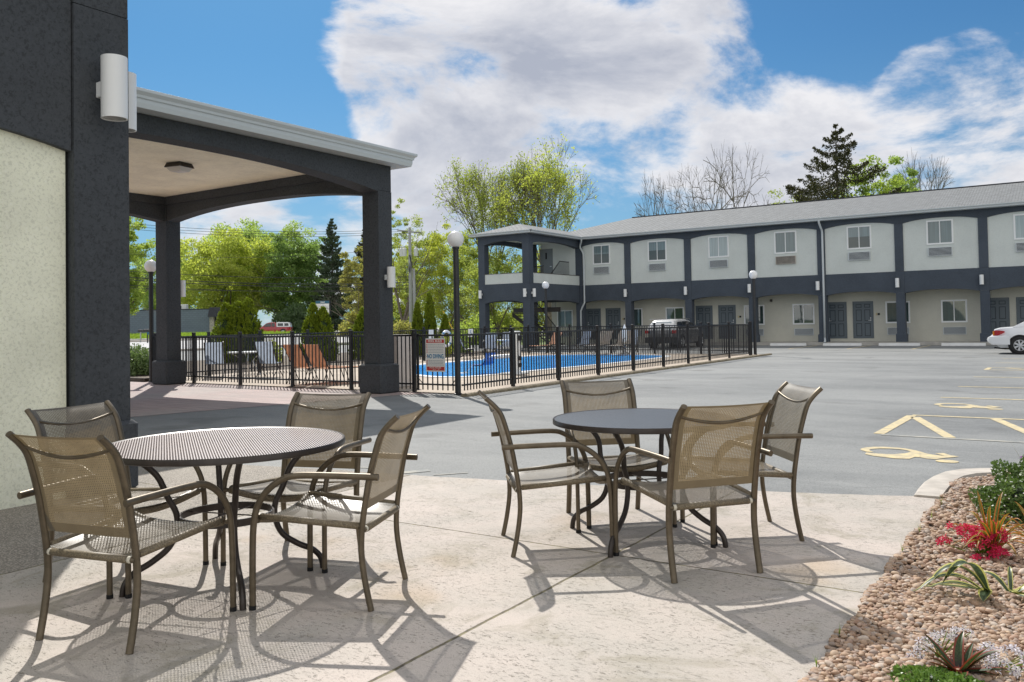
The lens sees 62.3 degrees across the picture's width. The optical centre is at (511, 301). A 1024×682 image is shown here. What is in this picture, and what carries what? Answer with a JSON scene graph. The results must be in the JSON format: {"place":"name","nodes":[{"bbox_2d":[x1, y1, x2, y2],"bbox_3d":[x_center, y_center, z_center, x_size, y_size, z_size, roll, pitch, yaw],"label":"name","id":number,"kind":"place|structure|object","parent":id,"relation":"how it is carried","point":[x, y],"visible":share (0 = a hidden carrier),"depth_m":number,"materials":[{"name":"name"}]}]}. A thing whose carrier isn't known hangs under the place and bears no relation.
{"place":"outdoors","nodes":[
{"label":"outdoors","id":0,"kind":"place"},
{"bbox_2d":[130,337,348,349],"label":"street","id":1,"kind":"structure","parent":0,"point":[146,344],"depth_m":82.75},
{"bbox_2d":[317,240,400,328],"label":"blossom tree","id":2,"kind":"object","parent":1,"relation":"on","point":[349,266],"visible":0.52,"depth_m":108.97,"materials":[{"name":"green plant"}]},
{"bbox_2d":[397,227,422,323],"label":"utility pole","id":3,"kind":"object","parent":1,"relation":"on","point":[403,252],"visible":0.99,"depth_m":74.84,"materials":[{"name":"grey wood"}]},
{"bbox_2d":[130,381,426,416],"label":"canopy drive","id":4,"kind":"structure","parent":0,"point":[148,398],"depth_m":17.95,"materials":[{"name":"concrete"}]},
{"bbox_2d":[144,260,155,381],"bbox_3d":[-9.944,0.538,23.341,0.344,3.362,0.344,-2,-2,34],"label":"globe lamp","id":5,"kind":"object","parent":4,"relation":"on","point":[150,266],"visible":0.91,"depth_m":23.29,"materials":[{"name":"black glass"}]},
{"bbox_2d":[129,87,417,393],"bbox_3d":[-8.375,-0.770,16.825,8.800,5.610,9.720,-2,-2,34],"label":"entrance canopy","id":6,"kind":"object","parent":4,"relation":"on","point":[234,158],"visible":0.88,"depth_m":18.09,"materials":[{"name":"grey paint"}]},
{"bbox_2d":[164,161,193,172],"bbox_3d":[-6.952,-2.796,17.696,0.422,0.176,0.422,-2,-2,22],"label":"ceiling lamp","id":7,"kind":"object","parent":6,"relation":"attached to","point":[180,167],"visible":1,"depth_m":17.57,"materials":[{"name":"glass"}]},
{"bbox_2d":[130,351,534,377],"bbox_3d":[-9.116,2.524,36.048,10.780,0.001,22.020,-2,-2,34],"label":"planting strip","id":8,"kind":"object","parent":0,"point":[147,376],"visible":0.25,"depth_m":32.00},
{"bbox_2d":[130,343,148,375],"bbox_3d":[-11.944,1.836,27.055,2.015,1.056,1.961,-2,-2,34],"label":"juniper bush","id":9,"kind":"object","parent":8,"relation":"on","point":[139,362],"visible":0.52,"depth_m":26.46,"materials":[{"name":"green plant"}]},
{"bbox_2d":[211,297,264,362],"bbox_3d":[-11.596,1.300,35.664,2.648,3.001,1.740,-1,-1,3],"label":"cypress","id":10,"kind":"object","parent":8,"relation":"on","point":[232,319],"visible":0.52,"depth_m":35.36,"materials":[{"name":"green plant"}]},
{"bbox_2d":[300,303,339,360],"bbox_3d":[-8.049,1.415,35.166,1.722,2.791,1.577,-2,-2,34],"label":"cypress","id":11,"kind":"object","parent":8,"relation":"on","point":[317,320],"visible":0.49,"depth_m":34.94,"materials":[{"name":"green plant"}]},
{"bbox_2d":[346,307,363,359],"bbox_3d":[-6.330,1.443,36.098,1.325,2.456,1.343,-2,-2,34],"label":"cypress","id":12,"kind":"object","parent":8,"relation":"on","point":[359,324],"visible":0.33,"depth_m":35.85,"materials":[{"name":"green plant"}]},
{"bbox_2d":[411,300,425,354],"bbox_3d":[-4.384,1.363,39.462,0.882,2.836,0.867,-2,-2,34],"label":"cypress","id":13,"kind":"object","parent":8,"relation":"on","point":[417,321],"visible":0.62,"depth_m":39.35,"materials":[{"name":"green plant"}]},
{"bbox_2d":[423,291,437,354],"bbox_3d":[-3.846,1.123,39.602,0.962,3.233,0.946,-1,-2,-15],"label":"cypress","id":14,"kind":"object","parent":8,"relation":"on","point":[430,321],"visible":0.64,"depth_m":39.44,"materials":[{"name":"green plant"}]},
{"bbox_2d":[130,326,542,340],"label":"yard","id":15,"kind":"structure","parent":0,"point":[264,335],"depth_m":107.44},
{"bbox_2d":[129,216,155,315],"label":"broadleaf tree","id":16,"kind":"object","parent":15,"relation":"on","point":[135,293],"visible":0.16,"depth_m":118.93,"materials":[{"name":"green plant"}]},
{"bbox_2d":[131,238,208,309],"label":"broadleaf tree","id":17,"kind":"object","parent":15,"relation":"on","point":[145,303],"visible":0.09,"depth_m":156.26,"materials":[{"name":"green plant"}]},
{"bbox_2d":[130,307,252,333],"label":"block building","id":18,"kind":"structure","parent":15,"relation":"on","point":[198,320],"depth_m":130.03,"materials":[{"name":"stone"}]},
{"bbox_2d":[180,227,282,311],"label":"maple tree","id":19,"kind":"object","parent":15,"relation":"on","point":[209,252],"visible":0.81,"depth_m":146.49,"materials":[{"name":"green plant"}]},
{"bbox_2d":[192,217,285,316],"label":"broadleaf tree","id":20,"kind":"object","parent":15,"relation":"on","point":[245,233],"visible":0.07,"depth_m":161.68,"materials":[{"name":"green plant"}]},
{"bbox_2d":[240,220,328,315],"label":"broadleaf tree","id":21,"kind":"object","parent":15,"relation":"on","point":[292,232],"visible":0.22,"depth_m":149.86,"materials":[{"name":"green plant"}]},
{"bbox_2d":[244,233,328,320],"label":"broadleaf tree","id":22,"kind":"object","parent":15,"relation":"on","point":[308,266],"visible":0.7,"depth_m":143.85,"materials":[{"name":"green plant"}]},
{"bbox_2d":[271,302,307,332],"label":"willow shrub","id":23,"kind":"object","parent":15,"relation":"on","point":[293,314],"visible":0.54,"depth_m":138.40,"materials":[{"name":"green plant"}]},
{"bbox_2d":[301,218,356,331],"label":"spruce tree","id":24,"kind":"object","parent":15,"relation":"on","point":[331,249],"visible":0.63,"depth_m":139.16,"materials":[{"name":"green plant"}]},
{"bbox_2d":[344,325,549,344],"bbox_3d":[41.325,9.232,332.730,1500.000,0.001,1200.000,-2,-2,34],"label":"ground","id":25,"kind":"structure","parent":0,"point":[500,341],"depth_m":67.52,"materials":[{"name":"concrete"}]},
{"bbox_2d":[392,241,423,321],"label":"olive tree","id":26,"kind":"object","parent":25,"relation":"on","point":[403,308],"visible":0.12,"depth_m":109.08,"materials":[{"name":"green plant"}]},
{"bbox_2d":[393,214,450,324],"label":"olive tree","id":27,"kind":"object","parent":25,"relation":"on","point":[401,263],"visible":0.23,"depth_m":98.72,"materials":[{"name":"green plant"}]},
{"bbox_2d":[392,198,467,324],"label":"slender tree","id":28,"kind":"object","parent":25,"relation":"on","point":[414,259],"visible":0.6,"depth_m":84.37,"materials":[{"name":"green plant"}]},
{"bbox_2d":[415,223,475,333],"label":"olive tree","id":29,"kind":"object","parent":25,"relation":"on","point":[439,272],"visible":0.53,"depth_m":93.95,"materials":[{"name":"green plant"}]},
{"bbox_2d":[421,229,501,324],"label":"olive tree","id":30,"kind":"object","parent":25,"relation":"on","point":[473,254],"visible":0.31,"depth_m":89.10,"materials":[{"name":"green plant"}]},
{"bbox_2d":[446,241,522,338],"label":"olive tree","id":31,"kind":"object","parent":25,"relation":"on","point":[499,267],"visible":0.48,"depth_m":79.88,"materials":[{"name":"green plant"}]},
{"bbox_2d":[432,154,538,329],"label":"cottonwood tree","id":32,"kind":"object","parent":25,"relation":"on","point":[481,196],"visible":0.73,"depth_m":79.57,"materials":[{"name":"green plant"}]},
{"bbox_2d":[503,143,554,226],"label":"cottonwood tree","id":33,"kind":"object","parent":25,"relation":"on","point":[521,164],"visible":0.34,"depth_m":80.14,"materials":[{"name":"green plant"}]},
{"bbox_2d":[489,131,599,337],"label":"cottonwood tree","id":34,"kind":"object","parent":25,"relation":"on","point":[559,182],"visible":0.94,"depth_m":76.02,"materials":[{"name":"green plant"}]},
{"bbox_2d":[634,172,695,215],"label":"leafless tree","id":35,"kind":"object","parent":25,"relation":"on","point":[654,193],"visible":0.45,"depth_m":85.99,"materials":[{"name":"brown plant"}]},
{"bbox_2d":[665,143,770,213],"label":"leafless tree","id":36,"kind":"object","parent":25,"relation":"on","point":[733,199],"visible":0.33,"depth_m":84.53,"materials":[{"name":"brown plant"}]},
{"bbox_2d":[542,181,1023,344],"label":"motel building","id":37,"kind":"structure","parent":25,"relation":"on","point":[937,252],"depth_m":44.96,"materials":[{"name":"grey paint"}]},
{"bbox_2d":[592,244,609,264],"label":"window","id":38,"kind":"structure","parent":37,"relation":"in","point":[601,253],"depth_m":51.70,"materials":[{"name":"glass"}]},
{"bbox_2d":[647,240,666,261],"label":"window","id":39,"kind":"structure","parent":37,"relation":"in","point":[657,250],"depth_m":49.66,"materials":[{"name":"white metal"}]},
{"bbox_2d":[696,306,711,338],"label":"door","id":40,"kind":"structure","parent":37,"relation":"in","point":[704,314],"depth_m":49.23,"materials":[{"name":"grey paint"}]},
{"bbox_2d":[708,235,728,257],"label":"window","id":41,"kind":"structure","parent":37,"relation":"in","point":[718,246],"depth_m":47.61,"materials":[{"name":"glass"}]},
{"bbox_2d":[719,306,734,338],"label":"door","id":42,"kind":"structure","parent":37,"relation":"in","point":[726,313],"depth_m":48.46,"materials":[{"name":"grey paint"}]},
{"bbox_2d":[774,230,796,253],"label":"window","id":43,"kind":"structure","parent":37,"relation":"in","point":[784,241],"depth_m":45.55,"materials":[{"name":"glass"}]},
{"bbox_2d":[792,303,814,324],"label":"window","id":44,"kind":"structure","parent":37,"relation":"in","point":[802,313],"depth_m":46.10,"materials":[{"name":"white metal"}]},
{"bbox_2d":[828,303,845,337],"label":"door","id":45,"kind":"structure","parent":37,"relation":"in","point":[837,311],"depth_m":45.13,"materials":[{"name":"grey paint"}]},
{"bbox_2d":[846,225,871,249],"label":"window","id":46,"kind":"structure","parent":37,"relation":"in","point":[858,237],"depth_m":43.49,"materials":[{"name":"glass"}]},
{"bbox_2d":[854,302,872,337],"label":"door","id":47,"kind":"structure","parent":37,"relation":"in","point":[863,320],"depth_m":44.41,"materials":[{"name":"grey paint"}]},
{"bbox_2d":[885,301,909,322],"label":"window","id":48,"kind":"structure","parent":37,"relation":"in","point":[890,306],"depth_m":43.62,"materials":[{"name":"glass"}]},
{"bbox_2d":[926,219,953,244],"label":"window","id":49,"kind":"structure","parent":37,"relation":"in","point":[937,231],"depth_m":41.42,"materials":[{"name":"glass"}]},
{"bbox_2d":[941,299,967,322],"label":"window","id":50,"kind":"structure","parent":37,"relation":"in","point":[951,310],"depth_m":42.05,"materials":[{"name":"glass"}]},
{"bbox_2d":[991,299,1008,332],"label":"door","id":51,"kind":"structure","parent":37,"relation":"in","point":[999,307],"depth_m":40.97,"materials":[{"name":"grey paint"}]},
{"bbox_2d":[1013,214,1023,239],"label":"window","id":52,"kind":"structure","parent":37,"relation":"in","point":[1018,219],"depth_m":39.59,"materials":[{"name":"white metal"}]},
{"bbox_2d":[783,124,902,201],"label":"spruce tree","id":53,"kind":"object","parent":25,"relation":"on","point":[814,188],"visible":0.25,"depth_m":79.02,"materials":[{"name":"green plant"}]},
{"bbox_2d":[830,155,904,197],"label":"broadleaf tree","id":54,"kind":"object","parent":25,"relation":"on","point":[877,185],"visible":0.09,"depth_m":82.42,"materials":[{"name":"green plant"}]},
{"bbox_2d":[886,155,920,191],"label":"broadleaf tree","id":55,"kind":"object","parent":25,"relation":"on","point":[906,187],"visible":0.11,"depth_m":84.91,"materials":[{"name":"green plant"}]},
{"bbox_2d":[897,150,953,190],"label":"leafless tree","id":56,"kind":"object","parent":25,"relation":"on","point":[934,181],"visible":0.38,"depth_m":88.82,"materials":[{"name":"brown plant"}]},
{"bbox_2d":[0,458,935,681],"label":"patio","id":57,"kind":"structure","parent":0,"point":[557,598],"depth_m":4.53,"materials":[{"name":"concrete"}]},
{"bbox_2d":[24,400,208,599],"bbox_3d":[-2.380,1.125,5.060,0.798,1.000,0.724,-2,-2,25],"label":"patio chair","id":58,"kind":"object","parent":57,"relation":"on","point":[40,422],"visible":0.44,"depth_m":5.17,"materials":[{"name":"fabric"}]},
{"bbox_2d":[5,431,236,653],"bbox_3d":[-1.893,1.092,4.115,0.724,1.000,0.798,-2,-2,20],"label":"patio chair","id":59,"kind":"object","parent":57,"relation":"on","point":[128,532],"visible":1,"depth_m":3.91,"materials":[{"name":"fabric"}]},
{"bbox_2d":[97,427,344,610],"bbox_3d":[-1.633,1.204,4.854,1.338,0.802,1.338,0,-2,-26],"label":"patio table","id":60,"kind":"object","parent":57,"relation":"on","point":[272,443],"visible":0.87,"depth_m":4.71,"materials":[{"name":"metal"}]},
{"bbox_2d":[220,392,371,572],"bbox_3d":[-1.336,1.116,5.458,0.724,1.000,0.798,-1,-2,16],"label":"patio chair","id":61,"kind":"object","parent":57,"relation":"on","point":[334,404],"visible":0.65,"depth_m":5.66,"materials":[{"name":"fabric"}]},
{"bbox_2d":[249,404,430,611],"bbox_3d":[-0.900,1.087,4.627,0.798,1.000,0.724,-1,-1,11],"label":"patio chair","id":62,"kind":"object","parent":57,"relation":"on","point":[365,502],"visible":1,"depth_m":4.51,"materials":[{"name":"brown metal"}]},
{"bbox_2d":[477,390,613,557],"bbox_3d":[0.197,1.092,5.557,0.798,1.000,0.724,-1,-1,-7],"label":"patio chair","id":63,"kind":"object","parent":57,"relation":"on","point":[509,448],"visible":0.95,"depth_m":5.40,"materials":[{"name":"brown metal"}]},
{"bbox_2d":[559,378,676,532],"bbox_3d":[0.728,1.100,6.261,0.724,1.000,0.798,-1,-1,-9],"label":"patio chair","id":64,"kind":"object","parent":57,"relation":"on","point":[616,394],"visible":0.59,"depth_m":6.50,"materials":[{"name":"fabric"}]},
{"bbox_2d":[553,408,735,557],"bbox_3d":[0.884,1.180,5.678,1.208,0.802,1.208,-2,-2,32],"label":"patio table","id":65,"kind":"object","parent":57,"relation":"on","point":[617,422],"visible":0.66,"depth_m":5.53,"materials":[{"name":"metal"}]},
{"bbox_2d":[613,400,774,583],"bbox_3d":[1.078,1.061,4.983,0.724,1.000,0.798,-1,-2,-17],"label":"patio chair","id":66,"kind":"object","parent":57,"relation":"on","point":[711,480],"visible":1,"depth_m":4.76,"materials":[{"name":"fabric"}]},
{"bbox_2d":[680,381,822,547],"bbox_3d":[1.623,1.072,5.770,0.798,1.000,0.724,-1,-1,-5],"label":"patio chair","id":67,"kind":"object","parent":57,"relation":"on","point":[769,435],"visible":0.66,"depth_m":5.72,"materials":[{"name":"fabric"}]},
{"bbox_2d":[186,353,759,393],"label":"pool deck","id":68,"kind":"structure","parent":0,"point":[435,390],"depth_m":22.74,"materials":[{"name":"concrete"}]},
{"bbox_2d":[204,342,224,377],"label":"pool chair","id":69,"kind":"object","parent":68,"relation":"on","point":[215,354],"visible":0.58,"depth_m":24.53,"materials":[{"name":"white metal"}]},
{"bbox_2d":[255,341,281,376],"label":"pool chair","id":70,"kind":"object","parent":68,"relation":"on","point":[268,355],"visible":0.53,"depth_m":24.15,"materials":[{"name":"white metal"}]},
{"bbox_2d":[154,329,416,391],"bbox_3d":[-6.012,1.414,20.843,9.529,1.345,0.106,-2,-2,34],"label":"pool fence","id":71,"kind":"object","parent":68,"relation":"on","point":[240,351],"visible":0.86,"depth_m":20.48,"materials":[{"name":"metal"}]},
{"bbox_2d":[412,332,454,390],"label":"pool gate","id":72,"kind":"structure","parent":71,"relation":"attached to","point":[415,335],"depth_m":17.93,"materials":[{"name":"metal"}]},
{"bbox_2d":[425,338,444,371],"bbox_3d":[-1.616,1.132,17.830,0.520,0.700,0.014,-2,-2,34],"label":"pool rules sign","id":73,"kind":"object","parent":72,"relation":"attached to","point":[435,354],"visible":1,"depth_m":17.82,"materials":[{"name":"white"}]},
{"bbox_2d":[303,344,357,383],"bbox_3d":[-4.413,1.556,21.121,0.686,1.030,1.480,-2,-2,42],"label":"sun lounger","id":74,"kind":"object","parent":68,"relation":"on","point":[317,358],"visible":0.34,"depth_m":20.71,"materials":[{"name":"fabric"}]},
{"bbox_2d":[155,325,529,375],"bbox_3d":[-4.576,1.667,31.790,0.188,1.345,19.588,-2,-2,34],"label":"pool fence","id":75,"kind":"object","parent":68,"relation":"on","point":[338,362],"visible":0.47,"depth_m":29.32,"materials":[{"name":"metal"}]},
{"bbox_2d":[394,334,411,387],"bbox_3d":[-2.819,1.388,19.811,0.840,1.208,0.506,-2,-2,34],"label":"equipment cabinet","id":76,"kind":"object","parent":68,"relation":"on","point":[403,353],"visible":0.18,"depth_m":19.54,"materials":[{"name":"beige"}]},
{"bbox_2d":[461,331,527,374],"bbox_3d":[-0.658,1.476,24.141,2.400,1.240,0.680,-2,-2,34],"label":"pool lift","id":77,"kind":"object","parent":68,"relation":"on","point":[503,356],"visible":0.44,"depth_m":23.59,"materials":[{"name":"white plastic"}]},
{"bbox_2d":[416,354,670,377],"bbox_3d":[0.408,2.252,30.039,6.767,0.150,14.840,-2,-2,34],"label":"pool coping","id":78,"kind":"object","parent":68,"relation":"on","point":[530,370],"visible":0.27,"depth_m":27.92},
{"bbox_2d":[461,321,750,390],"bbox_3d":[4.151,1.351,25.432,0.152,1.345,18.915,-2,-2,34],"label":"pool fence","id":79,"kind":"object","parent":68,"relation":"on","point":[736,348],"visible":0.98,"depth_m":22.67,"materials":[{"name":"metal"}]},
{"bbox_2d":[531,321,751,354],"bbox_3d":[5.348,1.621,36.867,10.737,1.345,0.565,-2,-2,37],"label":"pool fence","id":80,"kind":"object","parent":68,"relation":"on","point":[569,326],"visible":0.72,"depth_m":36.61,"materials":[{"name":"metal"}]},
{"bbox_2d":[749,270,757,354],"bbox_3d":[9.627,0.454,33.648,0.344,3.362,0.344,-2,-2,34],"label":"globe lamp","id":81,"kind":"object","parent":68,"relation":"on","point":[753,274],"visible":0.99,"depth_m":33.60,"materials":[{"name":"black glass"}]},
{"bbox_2d":[416,355,659,375],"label":"pool water","id":82,"kind":"structure","parent":0,"point":[439,373],"depth_m":29.24,"materials":[{"name":"liquid"}]},
{"bbox_2d":[128,0,1023,325],"label":"sky","id":83,"kind":"structure","parent":0,"point":[638,88],"materials":[{"name":"blue"}]},
{"bbox_2d":[130,345,1023,667],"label":"parking lot","id":84,"kind":"structure","parent":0,"point":[862,397],"depth_m":13.34,"materials":[{"name":"asphalt"}]},
{"bbox_2d":[0,0,137,509],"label":"lobby building","id":85,"kind":"structure","parent":84,"relation":"on","point":[64,261],"depth_m":7.35,"materials":[{"name":"black paint"}]},
{"bbox_2d":[96,53,127,121],"bbox_3d":[-3.572,-1.896,7.555,0.300,0.550,0.220,-2,-2,34],"label":"wall lamp","id":86,"kind":"object","parent":85,"relation":"attached to","point":[112,89],"visible":1,"depth_m":7.45,"materials":[{"name":"white metal"}]},
{"bbox_2d":[128,71,136,132],"bbox_3d":[-3.788,-1.936,8.190,0.220,0.550,0.300,-2,-2,34],"label":"wall lamp","id":87,"kind":"object","parent":85,"relation":"attached to","point":[132,92],"visible":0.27,"depth_m":8.18,"materials":[{"name":"white metal"}]},
{"bbox_2d":[447,231,463,394],"bbox_3d":[-1.134,0.232,17.400,0.344,3.362,0.344,-2,-2,34],"label":"globe lamp","id":88,"kind":"object","parent":84,"relation":"on","point":[455,239],"visible":1,"depth_m":17.34,"materials":[{"name":"black metal"}]},
{"bbox_2d":[468,224,583,347],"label":"stair tower","id":89,"kind":"structure","parent":84,"relation":"on","point":[557,271],"depth_m":49.39,"materials":[{"name":"grey paint"}]},
{"bbox_2d":[540,249,552,273],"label":"door","id":90,"kind":"structure","parent":89,"relation":"in","point":[546,255],"depth_m":53.80,"materials":[{"name":"grey"}]},
{"bbox_2d":[461,353,771,396],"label":"deck kerb","id":91,"kind":"structure","parent":84,"relation":"on","point":[557,382],"depth_m":21.55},
{"bbox_2d":[645,318,702,347],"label":"parked suv","id":92,"kind":"object","parent":84,"relation":"on","point":[679,321],"visible":0.31,"depth_m":43.25,"materials":[{"name":"grey"}]},
{"bbox_2d":[861,447,958,462],"bbox_3d":[4.176,1.607,8.916,1.008,0.001,0.822,-2,-2,34],"label":"wheelchair marking","id":93,"kind":"object","parent":84,"relation":"on","point":[912,454],"visible":1,"depth_m":8.83,"materials":[{"name":"yellow paint"}]},
{"bbox_2d":[819,482,1023,681],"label":"bed soil","id":94,"kind":"structure","parent":84,"relation":"on","point":[923,581],"depth_m":4.91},
{"bbox_2d":[797,473,1023,681],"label":"river stones","id":95,"kind":"object","parent":94,"relation":"on","point":[900,613],"visible":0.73,"depth_m":4.12,"materials":[{"name":"gravel"}]},
{"bbox_2d":[913,559,991,600],"bbox_3d":[2.236,1.394,4.306,0.353,0.158,0.210,-2,-2,34],"label":"snake plant","id":96,"kind":"object","parent":95,"relation":"on","point":[985,591],"visible":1,"depth_m":4.31,"materials":[{"name":"plant"}]},
{"bbox_2d":[924,631,1012,677],"bbox_3d":[1.804,1.411,3.400,0.309,0.131,0.272,-1,-2,-16],"label":"burgundy plant","id":97,"kind":"object","parent":95,"relation":"on","point":[961,659],"visible":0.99,"depth_m":3.40,"materials":[{"name":"plant"}]},
{"bbox_2d":[952,491,1023,555],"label":"dracaena plant","id":98,"kind":"object","parent":95,"relation":"on","point":[994,527],"visible":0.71,"depth_m":4.99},
{"bbox_2d":[969,567,1023,596],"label":"snake plant","id":99,"kind":"object","parent":95,"relation":"on","point":[1018,590],"visible":0.91,"depth_m":4.30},
{"bbox_2d":[883,663,984,681],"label":"boxwood shrub","id":100,"kind":"object","parent":94,"relation":"on","point":[919,673],"visible":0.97,"depth_m":3.30,"materials":[{"name":"green plant"}]},
{"bbox_2d":[905,625,974,658],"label":"white flowers","id":101,"kind":"object","parent":94,"relation":"on","point":[951,635],"visible":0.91,"depth_m":3.55,"materials":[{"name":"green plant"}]},
{"bbox_2d":[935,520,1011,561],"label":"red flowers","id":102,"kind":"object","parent":94,"relation":"on","point":[995,550],"visible":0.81,"depth_m":5.03,"materials":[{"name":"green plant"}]},
{"bbox_2d":[968,456,1023,527],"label":"boxwood shrub","id":103,"kind":"object","parent":94,"relation":"on","point":[1011,486],"visible":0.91,"depth_m":5.95,"materials":[{"name":"green plant"}]},
{"bbox_2d":[976,641,1023,677],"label":"white flowers","id":104,"kind":"object","parent":94,"relation":"on","point":[995,659],"visible":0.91,"depth_m":3.39,"materials":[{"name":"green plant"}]},
{"bbox_2d":[875,368,1023,437],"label":"hatch marking","id":105,"kind":"object","parent":84,"relation":"on","point":[929,425],"visible":1,"depth_m":11.14,"materials":[{"name":"yellow paint"}]},
{"bbox_2d":[914,468,1007,498],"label":"bed kerb","id":106,"kind":"structure","parent":84,"relation":"on","point":[935,486],"depth_m":7.35,"materials":[{"name":"concrete"}]},
{"bbox_2d":[987,321,1023,353],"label":"white saloon","id":107,"kind":"object","parent":84,"relation":"on","point":[1011,339],"visible":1,"depth_m":30.67,"materials":[{"name":"white"}]},
{"bbox_2d":[586,341,990,344],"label":"motel walkway","id":108,"kind":"structure","parent":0,"point":[869,343],"depth_m":43.23,"materials":[{"name":"concrete"}]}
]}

